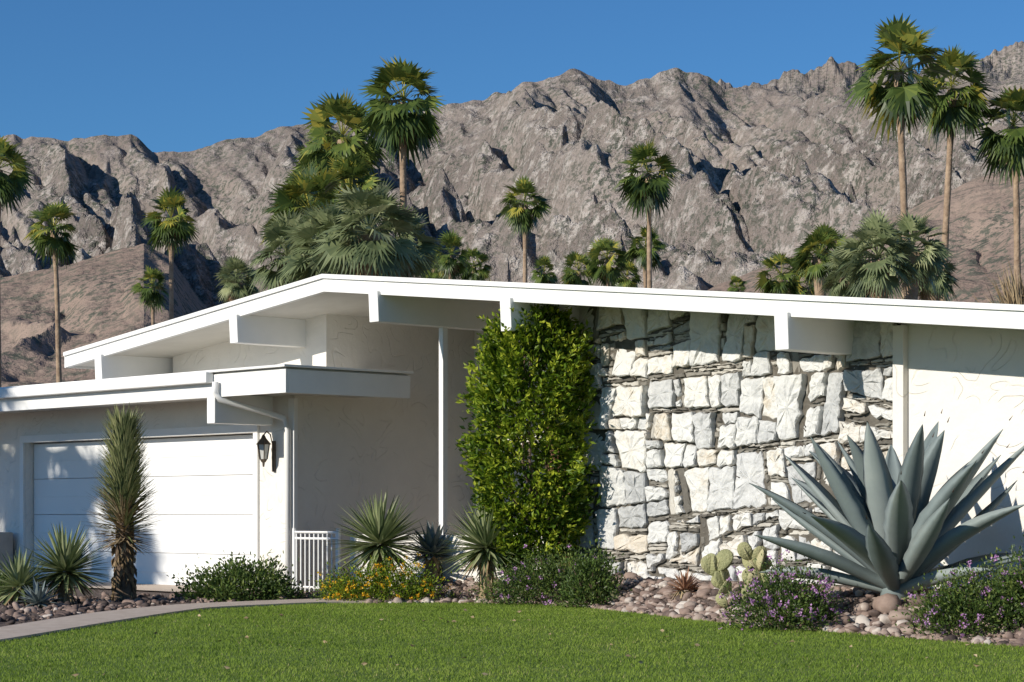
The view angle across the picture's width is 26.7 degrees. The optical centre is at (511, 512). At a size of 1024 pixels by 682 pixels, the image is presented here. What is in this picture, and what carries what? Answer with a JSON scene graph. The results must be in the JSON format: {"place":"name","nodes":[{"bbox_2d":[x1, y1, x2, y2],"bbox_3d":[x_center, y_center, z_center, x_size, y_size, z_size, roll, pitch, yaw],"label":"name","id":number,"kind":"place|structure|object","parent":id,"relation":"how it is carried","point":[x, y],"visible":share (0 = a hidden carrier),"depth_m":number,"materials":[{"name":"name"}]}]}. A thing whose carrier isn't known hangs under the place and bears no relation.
{"place":"outdoors","nodes":[
{"label":"outdoors","id":0,"kind":"place"},
{"bbox_2d":[0,413,54,571],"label":"garage wall","id":1,"kind":"structure","parent":0,"point":[12,428],"depth_m":32.77,"materials":[{"name":"paint"}]},
{"bbox_2d":[20,443,24,558],"bbox_3d":[-7.408,0.051,32.592,0.032,2.198,0.100,0,0,-43],"label":"door trim","id":2,"kind":"structure","parent":1,"relation":"attached to","point":[22,495],"depth_m":32.56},
{"bbox_2d":[25,401,252,443],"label":"garage lintel","id":3,"kind":"structure","parent":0,"point":[176,415],"depth_m":30.84,"materials":[{"name":"paint"}]},
{"bbox_2d":[36,581,247,591],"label":"driveway","id":4,"kind":"structure","parent":0,"point":[154,587],"depth_m":29.39,"materials":[{"name":"concrete"}]},
{"bbox_2d":[0,598,416,641],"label":"walkway","id":5,"kind":"structure","parent":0,"point":[34,628],"depth_m":21.01,"materials":[{"name":"concrete"}]},
{"bbox_2d":[256,395,325,591],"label":"garage pier","id":6,"kind":"structure","parent":0,"point":[311,463],"depth_m":27.98,"materials":[{"name":"paint"}]},
{"bbox_2d":[0,367,407,413],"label":"garage roof","id":7,"kind":"structure","parent":6,"relation":"on","point":[130,404],"depth_m":28.82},
{"bbox_2d":[0,369,287,411],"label":"garage fascia","id":8,"kind":"structure","parent":7,"relation":"attached to","point":[254,383],"depth_m":28.06,"materials":[{"name":"paint"}]},
{"bbox_2d":[0,372,212,398],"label":"garage gutter","id":9,"kind":"object","parent":8,"relation":"attached to","point":[128,383],"visible":1,"depth_m":28.88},
{"bbox_2d":[0,364,413,388],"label":"garage fascia cap","id":10,"kind":"object","parent":8,"relation":"attached to","point":[305,367],"visible":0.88,"depth_m":27.13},
{"bbox_2d":[207,394,272,425],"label":"garage beam end","id":11,"kind":"structure","parent":7,"relation":"attached to","point":[219,413],"depth_m":27.56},
{"bbox_2d":[288,369,409,398],"bbox_3d":[-2.029,-1.605,26.970,1.960,0.290,0.040,0,0,-43],"label":"garage fascia return","id":12,"kind":"object","parent":7,"relation":"attached to","point":[343,383],"visible":1,"depth_m":26.93,"materials":[{"name":"paint"}]},
{"bbox_2d":[253,433,258,588],"bbox_3d":[-3.361,0.051,28.298,0.032,2.198,0.100,0,0,-43],"label":"door trim","id":13,"kind":"structure","parent":6,"relation":"attached to","point":[255,498],"depth_m":28.28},
{"bbox_2d":[256,431,275,471],"bbox_3d":[-3.185,-0.792,27.942,0.310,0.531,0.190,0,0,-43],"label":"wall lantern","id":14,"kind":"object","parent":6,"relation":"attached to","point":[263,444],"depth_m":27.89,"materials":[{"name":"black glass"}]},
{"bbox_2d":[288,398,297,581],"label":"garage corner trim","id":15,"kind":"structure","parent":6,"relation":"attached to","point":[293,413],"depth_m":27.73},
{"bbox_2d":[0,41,1023,386],"bbox_3d":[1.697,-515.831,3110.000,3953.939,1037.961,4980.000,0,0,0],"label":"mountain range","id":16,"kind":"structure","parent":0,"point":[784,161],"depth_m":2248.98,"materials":[{"name":"stone"}]},
{"bbox_2d":[0,601,1023,681],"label":"lawn","id":17,"kind":"structure","parent":0,"point":[451,641],"depth_m":16.97,"materials":[{"name":"green plant"}]},
{"bbox_2d":[0,0,1023,152],"label":"sky","id":18,"kind":"structure","parent":0,"point":[171,75],"materials":[{"name":"blue"}]},
{"label":"ground","id":19,"kind":"structure","parent":0,"visible":0},
{"bbox_2d":[0,136,34,386],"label":"palm tree","id":20,"kind":"object","parent":19,"relation":"on","point":[13,183],"visible":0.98,"depth_m":124.80,"materials":[{"name":"green plant"}]},
{"bbox_2d":[21,200,80,382],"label":"palm tree","id":21,"kind":"object","parent":19,"relation":"on","point":[52,244],"visible":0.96,"depth_m":139.83,"materials":[{"name":"green plant"}]},
{"bbox_2d":[55,476,171,552],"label":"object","id":22,"kind":"structure","parent":19,"relation":"on","point":[95,514],"depth_m":32.35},
{"bbox_2d":[20,425,258,442],"bbox_3d":[-5.385,-1.105,30.445,0.041,0.110,6.000,0,0,-43],"label":"door trim top","id":23,"kind":"structure","parent":22,"relation":"attached to","point":[210,430],"depth_m":29.86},
{"bbox_2d":[34,435,252,478],"bbox_3d":[-5.240,-0.770,30.582,0.080,0.530,5.760,0,0,-43],"label":"garage door panel","id":24,"kind":"structure","parent":22,"relation":"attached to","point":[199,464],"depth_m":30.06,"materials":[{"name":"metal"}]},
{"bbox_2d":[33,454,252,461],"bbox_3d":[-5.268,-0.772,30.555,0.024,0.010,5.760,0,0,-43],"label":"garage door rib","id":25,"kind":"object","parent":24,"relation":"attached to","point":[151,457],"visible":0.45,"depth_m":30.13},
{"bbox_2d":[34,475,252,514],"bbox_3d":[-5.240,-0.235,30.582,0.080,0.530,5.760,0,0,-43],"label":"garage door panel","id":26,"kind":"structure","parent":22,"relation":"attached to","point":[210,498],"depth_m":29.99,"materials":[{"name":"metal"}]},
{"bbox_2d":[33,494,252,496],"bbox_3d":[-5.268,-0.237,30.555,0.024,0.010,5.760,0,0,-43],"label":"garage door rib","id":27,"kind":"object","parent":26,"relation":"attached to","point":[141,495],"visible":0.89,"depth_m":30.25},
{"bbox_2d":[34,515,252,554],"bbox_3d":[-5.240,0.300,30.582,0.080,0.530,5.760,0,0,-43],"label":"garage door panel","id":28,"kind":"structure","parent":22,"relation":"attached to","point":[183,529],"depth_m":29.90,"materials":[{"name":"metal"}]},
{"bbox_2d":[39,532,252,534],"bbox_3d":[-5.268,0.298,30.555,0.024,0.010,5.760,0,0,-43],"label":"garage door rib","id":29,"kind":"object","parent":28,"relation":"attached to","point":[160,533],"visible":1,"depth_m":30.06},
{"bbox_2d":[34,550,252,585],"bbox_3d":[-5.240,0.835,30.582,0.080,0.530,5.760,0,0,-43],"label":"garage door panel","id":30,"kind":"structure","parent":22,"relation":"attached to","point":[163,564],"depth_m":30.21,"materials":[{"name":"metal"}]},
{"bbox_2d":[212,382,290,582],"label":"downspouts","id":31,"kind":"object","parent":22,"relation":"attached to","point":[244,406],"visible":0.91,"depth_m":27.67,"materials":[{"name":"white paint"}]},
{"bbox_2d":[129,265,168,324],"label":"palm tree","id":32,"kind":"object","parent":19,"relation":"on","point":[151,297],"visible":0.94,"depth_m":189.64,"materials":[{"name":"green plant"}]},
{"bbox_2d":[140,185,199,319],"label":"palm tree","id":33,"kind":"object","parent":19,"relation":"on","point":[170,233],"visible":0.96,"depth_m":144.71,"materials":[{"name":"green plant"}]},
{"bbox_2d":[215,254,260,302],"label":"fan palm","id":34,"kind":"object","parent":19,"relation":"on","point":[233,288],"visible":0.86,"depth_m":84.69,"materials":[{"name":"green plant"}]},
{"bbox_2d":[245,208,323,293],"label":"fan palm","id":35,"kind":"object","parent":19,"relation":"on","point":[273,234],"visible":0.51,"depth_m":61.57,"materials":[{"name":"green plant"}]},
{"bbox_2d":[261,189,318,256],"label":"fan palm","id":36,"kind":"object","parent":19,"relation":"on","point":[299,199],"visible":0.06,"depth_m":79.73,"materials":[{"name":"green plant"}]},
{"bbox_2d":[259,160,344,248],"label":"fan palm","id":37,"kind":"object","parent":19,"relation":"on","point":[305,181],"visible":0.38,"depth_m":74.51,"materials":[{"name":"green plant"}]},
{"bbox_2d":[282,140,332,213],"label":"palm tree","id":38,"kind":"object","parent":19,"relation":"on","point":[300,148],"visible":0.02,"depth_m":109.72,"materials":[{"name":"green plant"}]},
{"bbox_2d":[277,200,366,284],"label":"fan palm","id":39,"kind":"object","parent":19,"relation":"on","point":[298,267],"visible":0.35,"depth_m":59.69,"materials":[{"name":"green plant"}]},
{"bbox_2d":[173,314,473,581],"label":"wall","id":40,"kind":"structure","parent":19,"relation":"on","point":[377,445],"depth_m":28.93,"materials":[{"name":"white paint"}]},
{"bbox_2d":[77,292,1023,366],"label":"roof deck","id":41,"kind":"structure","parent":40,"relation":"on","point":[347,304],"depth_m":28.13,"materials":[{"name":"paint"}]},
{"bbox_2d":[94,354,172,379],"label":"roof beam","id":42,"kind":"structure","parent":41,"relation":"attached to","point":[113,366],"depth_m":30.26,"materials":[{"name":"white paint"}]},
{"bbox_2d":[229,314,305,347],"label":"roof beam","id":43,"kind":"structure","parent":41,"relation":"attached to","point":[266,331],"depth_m":27.97,"materials":[{"name":"white paint"}]},
{"bbox_2d":[368,291,500,330],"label":"roof beam","id":44,"kind":"structure","parent":41,"relation":"attached to","point":[427,312],"depth_m":26.16,"materials":[{"name":"white paint"}]},
{"bbox_2d":[500,298,579,334],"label":"roof beam","id":45,"kind":"structure","parent":41,"relation":"attached to","point":[508,315],"depth_m":24.01,"materials":[{"name":"white paint"}]},
{"bbox_2d":[66,278,1023,366],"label":"fascia","id":46,"kind":"structure","parent":41,"relation":"attached to","point":[1005,319],"depth_m":23.05,"materials":[{"name":"white paint"}]},
{"bbox_2d":[64,356,94,368],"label":"eave fascia","id":47,"kind":"structure","parent":46,"relation":"attached to","point":[83,367],"depth_m":30.85,"materials":[{"name":"white paint"}]},
{"bbox_2d":[63,274,1023,355],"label":"drip edge","id":48,"kind":"object","parent":46,"relation":"attached to","point":[991,306],"visible":1,"depth_m":23.06,"materials":[{"name":"white paint"}]},
{"bbox_2d":[774,312,854,354],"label":"roof beam","id":49,"kind":"structure","parent":41,"relation":"attached to","point":[817,336],"depth_m":21.32,"materials":[{"name":"white paint"}]},
{"bbox_2d":[294,130,359,205],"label":"palm tree","id":50,"kind":"object","parent":19,"relation":"on","point":[328,143],"visible":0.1,"depth_m":104.79,"materials":[{"name":"green plant"}]},
{"bbox_2d":[294,91,388,192],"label":"palm tree","id":51,"kind":"object","parent":19,"relation":"on","point":[342,109],"visible":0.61,"depth_m":94.45,"materials":[{"name":"green plant"}]},
{"bbox_2d":[309,150,385,229],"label":"fan palm","id":52,"kind":"object","parent":19,"relation":"on","point":[351,167],"visible":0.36,"depth_m":89.51,"materials":[{"name":"green plant"}]},
{"bbox_2d":[310,177,424,276],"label":"fan palm","id":53,"kind":"object","parent":19,"relation":"on","point":[371,253],"visible":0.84,"depth_m":57.49,"materials":[{"name":"green plant"}]},
{"bbox_2d":[358,57,445,238],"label":"palm tree","id":54,"kind":"object","parent":19,"relation":"on","point":[401,128],"visible":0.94,"depth_m":89.35,"materials":[{"name":"green plant"}]},
{"bbox_2d":[373,202,442,278],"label":"fan palm","id":55,"kind":"object","parent":19,"relation":"on","point":[428,244],"visible":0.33,"depth_m":61.86,"materials":[{"name":"green plant"}]},
{"bbox_2d":[421,250,446,278],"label":"palm tree","id":56,"kind":"object","parent":19,"relation":"on","point":[435,275],"visible":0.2,"depth_m":179.36,"materials":[{"name":"green plant"}]},
{"bbox_2d":[430,229,470,279],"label":"palm tree","id":57,"kind":"object","parent":19,"relation":"on","point":[452,268],"visible":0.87,"depth_m":169.68,"materials":[{"name":"green plant"}]},
{"bbox_2d":[460,246,493,280],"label":"palm tree","id":58,"kind":"object","parent":19,"relation":"on","point":[481,274],"visible":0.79,"depth_m":179.62,"materials":[{"name":"green plant"}]},
{"bbox_2d":[0,578,1022,638],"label":"gravel bed","id":59,"kind":"object","parent":19,"relation":"on","point":[711,603],"visible":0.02,"depth_m":22.60,"materials":[{"name":"gravel"}]},
{"bbox_2d":[0,532,12,573],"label":"planter wall","id":60,"kind":"structure","parent":59,"relation":"on","point":[6,541],"depth_m":32.58,"materials":[{"name":"concrete"}]},
{"bbox_2d":[0,568,32,600],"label":"green bush","id":61,"kind":"object","parent":59,"relation":"on","point":[1,576],"visible":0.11,"depth_m":25.41,"materials":[{"name":"green plant"}]},
{"bbox_2d":[0,547,58,604],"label":"yucca plant","id":62,"kind":"object","parent":59,"relation":"on","point":[19,574],"visible":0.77,"depth_m":23.90,"materials":[{"name":"green plant"}]},
{"bbox_2d":[15,577,61,607],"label":"yucca plant","id":63,"kind":"object","parent":59,"relation":"on","point":[38,594],"visible":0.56,"depth_m":23.15,"materials":[{"name":"green plant"}]},
{"bbox_2d":[21,522,116,603],"bbox_3d":[-5.053,0.614,24.377,1.154,1.060,1.185,0,0,0],"label":"yucca plant","id":64,"kind":"object","parent":59,"relation":"on","point":[67,558],"visible":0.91,"depth_m":24.26,"materials":[{"name":"green plant"}]},
{"bbox_2d":[82,401,164,600],"bbox_3d":[-4.539,-0.075,25.187,1.067,2.437,1.036,0,0,0],"label":"column yucca tree","id":65,"kind":"object","parent":59,"relation":"on","point":[125,482],"visible":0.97,"depth_m":25.08,"materials":[{"name":"green plant"}]},
{"bbox_2d":[0,590,371,624],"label":"river rocks","id":66,"kind":"object","parent":59,"relation":"on","point":[61,608],"visible":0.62,"depth_m":23.29,"materials":[{"name":"stone"}]},
{"bbox_2d":[166,549,309,601],"bbox_3d":[-3.165,0.836,25.198,1.633,0.830,1.448,0,0,-17],"label":"green bush","id":67,"kind":"object","parent":59,"relation":"on","point":[238,580],"visible":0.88,"depth_m":25.00,"materials":[{"name":"green plant"}]},
{"bbox_2d":[292,528,340,591],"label":"picket gate","id":68,"kind":"structure","parent":59,"relation":"on","point":[295,537],"depth_m":27.29,"materials":[{"name":"metal"}]},
{"bbox_2d":[309,568,359,598],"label":"lantana bush","id":69,"kind":"object","parent":59,"relation":"on","point":[318,596],"visible":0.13,"depth_m":24.94,"materials":[{"name":"green plant"}]},
{"bbox_2d":[323,486,434,596],"bbox_3d":[-1.547,0.408,25.202,1.397,1.461,1.383,0,0,0],"label":"yucca plant","id":70,"kind":"object","parent":59,"relation":"on","point":[380,530],"visible":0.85,"depth_m":25.04,"materials":[{"name":"green plant"}]},
{"bbox_2d":[307,545,460,602],"bbox_3d":[-1.458,0.795,24.534,1.759,0.869,1.196,0,0,0],"label":"lantana bush","id":71,"kind":"object","parent":59,"relation":"on","point":[402,586],"visible":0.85,"depth_m":24.41,"materials":[{"name":"green plant"}]},
{"bbox_2d":[398,520,456,586],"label":"yucca plant","id":72,"kind":"object","parent":59,"relation":"on","point":[435,546],"visible":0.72,"depth_m":25.51,"materials":[{"name":"green plant"}]},
{"bbox_2d":[350,534,532,588],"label":"garden wall","id":73,"kind":"structure","parent":59,"relation":"on","point":[447,573],"depth_m":25.59,"materials":[{"name":"white paint"}]},
{"bbox_2d":[439,327,447,534],"bbox_3d":[-0.843,-0.576,26.412,0.080,3.452,0.080,0,0,-43],"label":"entry post","id":74,"kind":"object","parent":59,"relation":"on","point":[443,424],"visible":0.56,"depth_m":26.38,"materials":[{"name":"white paint"}]},
{"bbox_2d":[437,500,534,598],"bbox_3d":[-0.271,0.465,24.290,1.240,1.355,1.261,0,0,0],"label":"yucca plant","id":75,"kind":"object","parent":59,"relation":"on","point":[482,556],"visible":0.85,"depth_m":24.13,"materials":[{"name":"green plant"}]},
{"bbox_2d":[455,303,601,578],"bbox_3d":[0.225,-0.804,24.370,1.765,3.329,1.485,0,0,0],"label":"tall green shrub","id":76,"kind":"object","parent":59,"relation":"on","point":[562,354],"visible":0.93,"depth_m":24.08,"materials":[{"name":"green plant"}]},
{"bbox_2d":[464,535,616,605],"bbox_3d":[0.378,0.737,23.802,1.524,0.992,1.257,0,0,33],"label":"lantana bush","id":77,"kind":"object","parent":59,"relation":"on","point":[532,574],"visible":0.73,"depth_m":23.64,"materials":[{"name":"green plant"}]},
{"bbox_2d":[547,538,631,608],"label":"green bush","id":78,"kind":"object","parent":59,"relation":"on","point":[603,587],"visible":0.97,"depth_m":22.91,"materials":[{"name":"green plant"}]},
{"bbox_2d":[663,568,703,599],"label":"dry agave plant","id":79,"kind":"object","parent":59,"relation":"on","point":[684,584],"visible":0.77,"depth_m":21.95,"materials":[{"name":"brown plant"}]},
{"bbox_2d":[365,572,1023,646],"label":"river rocks","id":80,"kind":"object","parent":59,"relation":"on","point":[687,605],"visible":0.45,"depth_m":21.29,"materials":[{"name":"stone"}]},
{"bbox_2d":[566,306,896,584],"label":"ledge stones","id":81,"kind":"object","parent":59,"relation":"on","point":[782,401],"visible":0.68,"depth_m":23.16,"materials":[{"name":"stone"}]},
{"bbox_2d":[587,307,900,358],"bbox_3d":[2.282,-2.096,23.132,0.070,0.692,4.620,0,0,-43],"label":"mortar bed top","id":82,"kind":"object","parent":81,"relation":"on","point":[628,345],"visible":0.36,"depth_m":24.11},
{"bbox_2d":[701,542,771,606],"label":"prickly pear cactus","id":83,"kind":"object","parent":59,"relation":"on","point":[715,567],"visible":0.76,"depth_m":20.78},
{"bbox_2d":[705,550,849,631],"bbox_3d":[2.403,0.773,19.391,1.298,0.944,1.136,0,0,0],"label":"lantana bush","id":84,"kind":"object","parent":59,"relation":"on","point":[806,601],"visible":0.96,"depth_m":19.29,"materials":[{"name":"green plant"}]},
{"bbox_2d":[735,406,1023,598],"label":"agave plant","id":85,"kind":"object","parent":59,"relation":"on","point":[887,526],"visible":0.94,"depth_m":19.10,"materials":[{"name":"green plant"}]},
{"bbox_2d":[809,593,968,634],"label":"rocks","id":86,"kind":"object","parent":59,"relation":"on","point":[886,602],"visible":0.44,"depth_m":19.12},
{"bbox_2d":[892,546,1023,639],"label":"lantana bush","id":87,"kind":"object","parent":59,"relation":"on","point":[955,599],"visible":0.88,"depth_m":18.23,"materials":[{"name":"green plant"}]},
{"bbox_2d":[965,535,1023,632],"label":"lantana bush","id":88,"kind":"object","parent":59,"relation":"on","point":[1008,580],"visible":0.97,"depth_m":18.10,"materials":[{"name":"green plant"}]},
{"bbox_2d":[474,331,548,568],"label":"entry back wall","id":89,"kind":"structure","parent":19,"relation":"on","point":[476,337],"depth_m":29.75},
{"bbox_2d":[496,174,553,282],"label":"palm tree","id":90,"kind":"object","parent":19,"relation":"on","point":[523,219],"visible":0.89,"depth_m":149.72,"materials":[{"name":"green plant"}]},
{"bbox_2d":[529,255,559,283],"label":"palm tree","id":91,"kind":"object","parent":19,"relation":"on","point":[547,277],"visible":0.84,"depth_m":209.64,"materials":[{"name":"green plant"}]},
{"bbox_2d":[559,249,593,285],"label":"palm tree","id":92,"kind":"object","parent":19,"relation":"on","point":[572,278],"visible":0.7,"depth_m":189.37,"materials":[{"name":"green plant"}]},
{"bbox_2d":[585,237,628,286],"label":"palm tree","id":93,"kind":"object","parent":19,"relation":"on","point":[606,274],"visible":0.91,"depth_m":169.65,"materials":[{"name":"green plant"}]},
{"bbox_2d":[610,261,642,287],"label":"palm tree","id":94,"kind":"object","parent":19,"relation":"on","point":[627,281],"visible":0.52,"depth_m":189.61,"materials":[{"name":"green plant"}]},
{"bbox_2d":[624,223,668,287],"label":"palm tree","id":95,"kind":"object","parent":19,"relation":"on","point":[635,253],"visible":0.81,"depth_m":164.78,"materials":[{"name":"green plant"}]},
{"bbox_2d":[613,137,683,287],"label":"palm tree","id":96,"kind":"object","parent":19,"relation":"on","point":[648,191],"visible":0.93,"depth_m":124.81,"materials":[{"name":"green plant"}]},
{"bbox_2d":[727,274,747,291],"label":"palm tree","id":97,"kind":"object","parent":19,"relation":"on","point":[735,280],"visible":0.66,"depth_m":229.71,"materials":[{"name":"green plant"}]},
{"bbox_2d":[753,251,803,294],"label":"palm tree","id":98,"kind":"object","parent":19,"relation":"on","point":[774,286],"visible":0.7,"depth_m":149.50,"materials":[{"name":"green plant"}]},
{"bbox_2d":[792,271,827,295],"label":"palm tree","id":99,"kind":"object","parent":19,"relation":"on","point":[806,290],"visible":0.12,"depth_m":169.83,"materials":[{"name":"green plant"}]},
{"bbox_2d":[789,222,849,295],"bbox_3d":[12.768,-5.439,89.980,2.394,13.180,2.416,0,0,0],"label":"fan palm","id":100,"kind":"object","parent":19,"relation":"on","point":[815,273],"visible":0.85,"depth_m":89.72,"materials":[{"name":"green plant"}]},
{"bbox_2d":[819,238,869,297],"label":"fan palm","id":101,"kind":"object","parent":19,"relation":"on","point":[833,285],"visible":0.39,"depth_m":63.81,"materials":[{"name":"green plant"}]},
{"bbox_2d":[827,207,923,299],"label":"fan palm","id":102,"kind":"object","parent":19,"relation":"on","point":[872,277],"visible":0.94,"depth_m":59.65,"materials":[{"name":"green plant"}]},
{"bbox_2d":[843,13,959,298],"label":"palm tree","id":103,"kind":"object","parent":19,"relation":"on","point":[898,101],"visible":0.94,"depth_m":84.67,"materials":[{"name":"green plant"}]},
{"bbox_2d":[879,210,953,299],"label":"fan palm","id":104,"kind":"object","parent":19,"relation":"on","point":[929,264],"visible":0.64,"depth_m":65.71,"materials":[{"name":"green plant"}]},
{"bbox_2d":[902,250,961,301],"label":"fan palm","id":105,"kind":"object","parent":19,"relation":"on","point":[944,287],"visible":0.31,"depth_m":69.70,"materials":[{"name":"green plant"}]},
{"bbox_2d":[919,43,994,300],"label":"palm tree","id":106,"kind":"object","parent":19,"relation":"on","point":[953,114],"visible":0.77,"depth_m":94.40,"materials":[{"name":"green plant"}]},
{"bbox_2d":[901,323,1023,587],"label":"stucco wall","id":107,"kind":"structure","parent":19,"relation":"on","point":[969,381],"depth_m":20.74,"materials":[{"name":"paint"}]},
{"bbox_2d":[893,325,907,465],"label":"wall end trim","id":108,"kind":"structure","parent":107,"relation":"attached to","point":[900,389],"depth_m":21.29,"materials":[{"name":"white paint"}]},
{"bbox_2d":[966,86,1023,289],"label":"palm tree","id":109,"kind":"object","parent":19,"relation":"on","point":[1005,153],"visible":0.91,"depth_m":94.74,"materials":[{"name":"green plant"}]},
{"bbox_2d":[973,257,1023,304],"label":"ornamental grass","id":110,"kind":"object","parent":19,"relation":"on","point":[1015,296],"visible":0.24,"depth_m":59.77,"materials":[{"name":"beige plant"}]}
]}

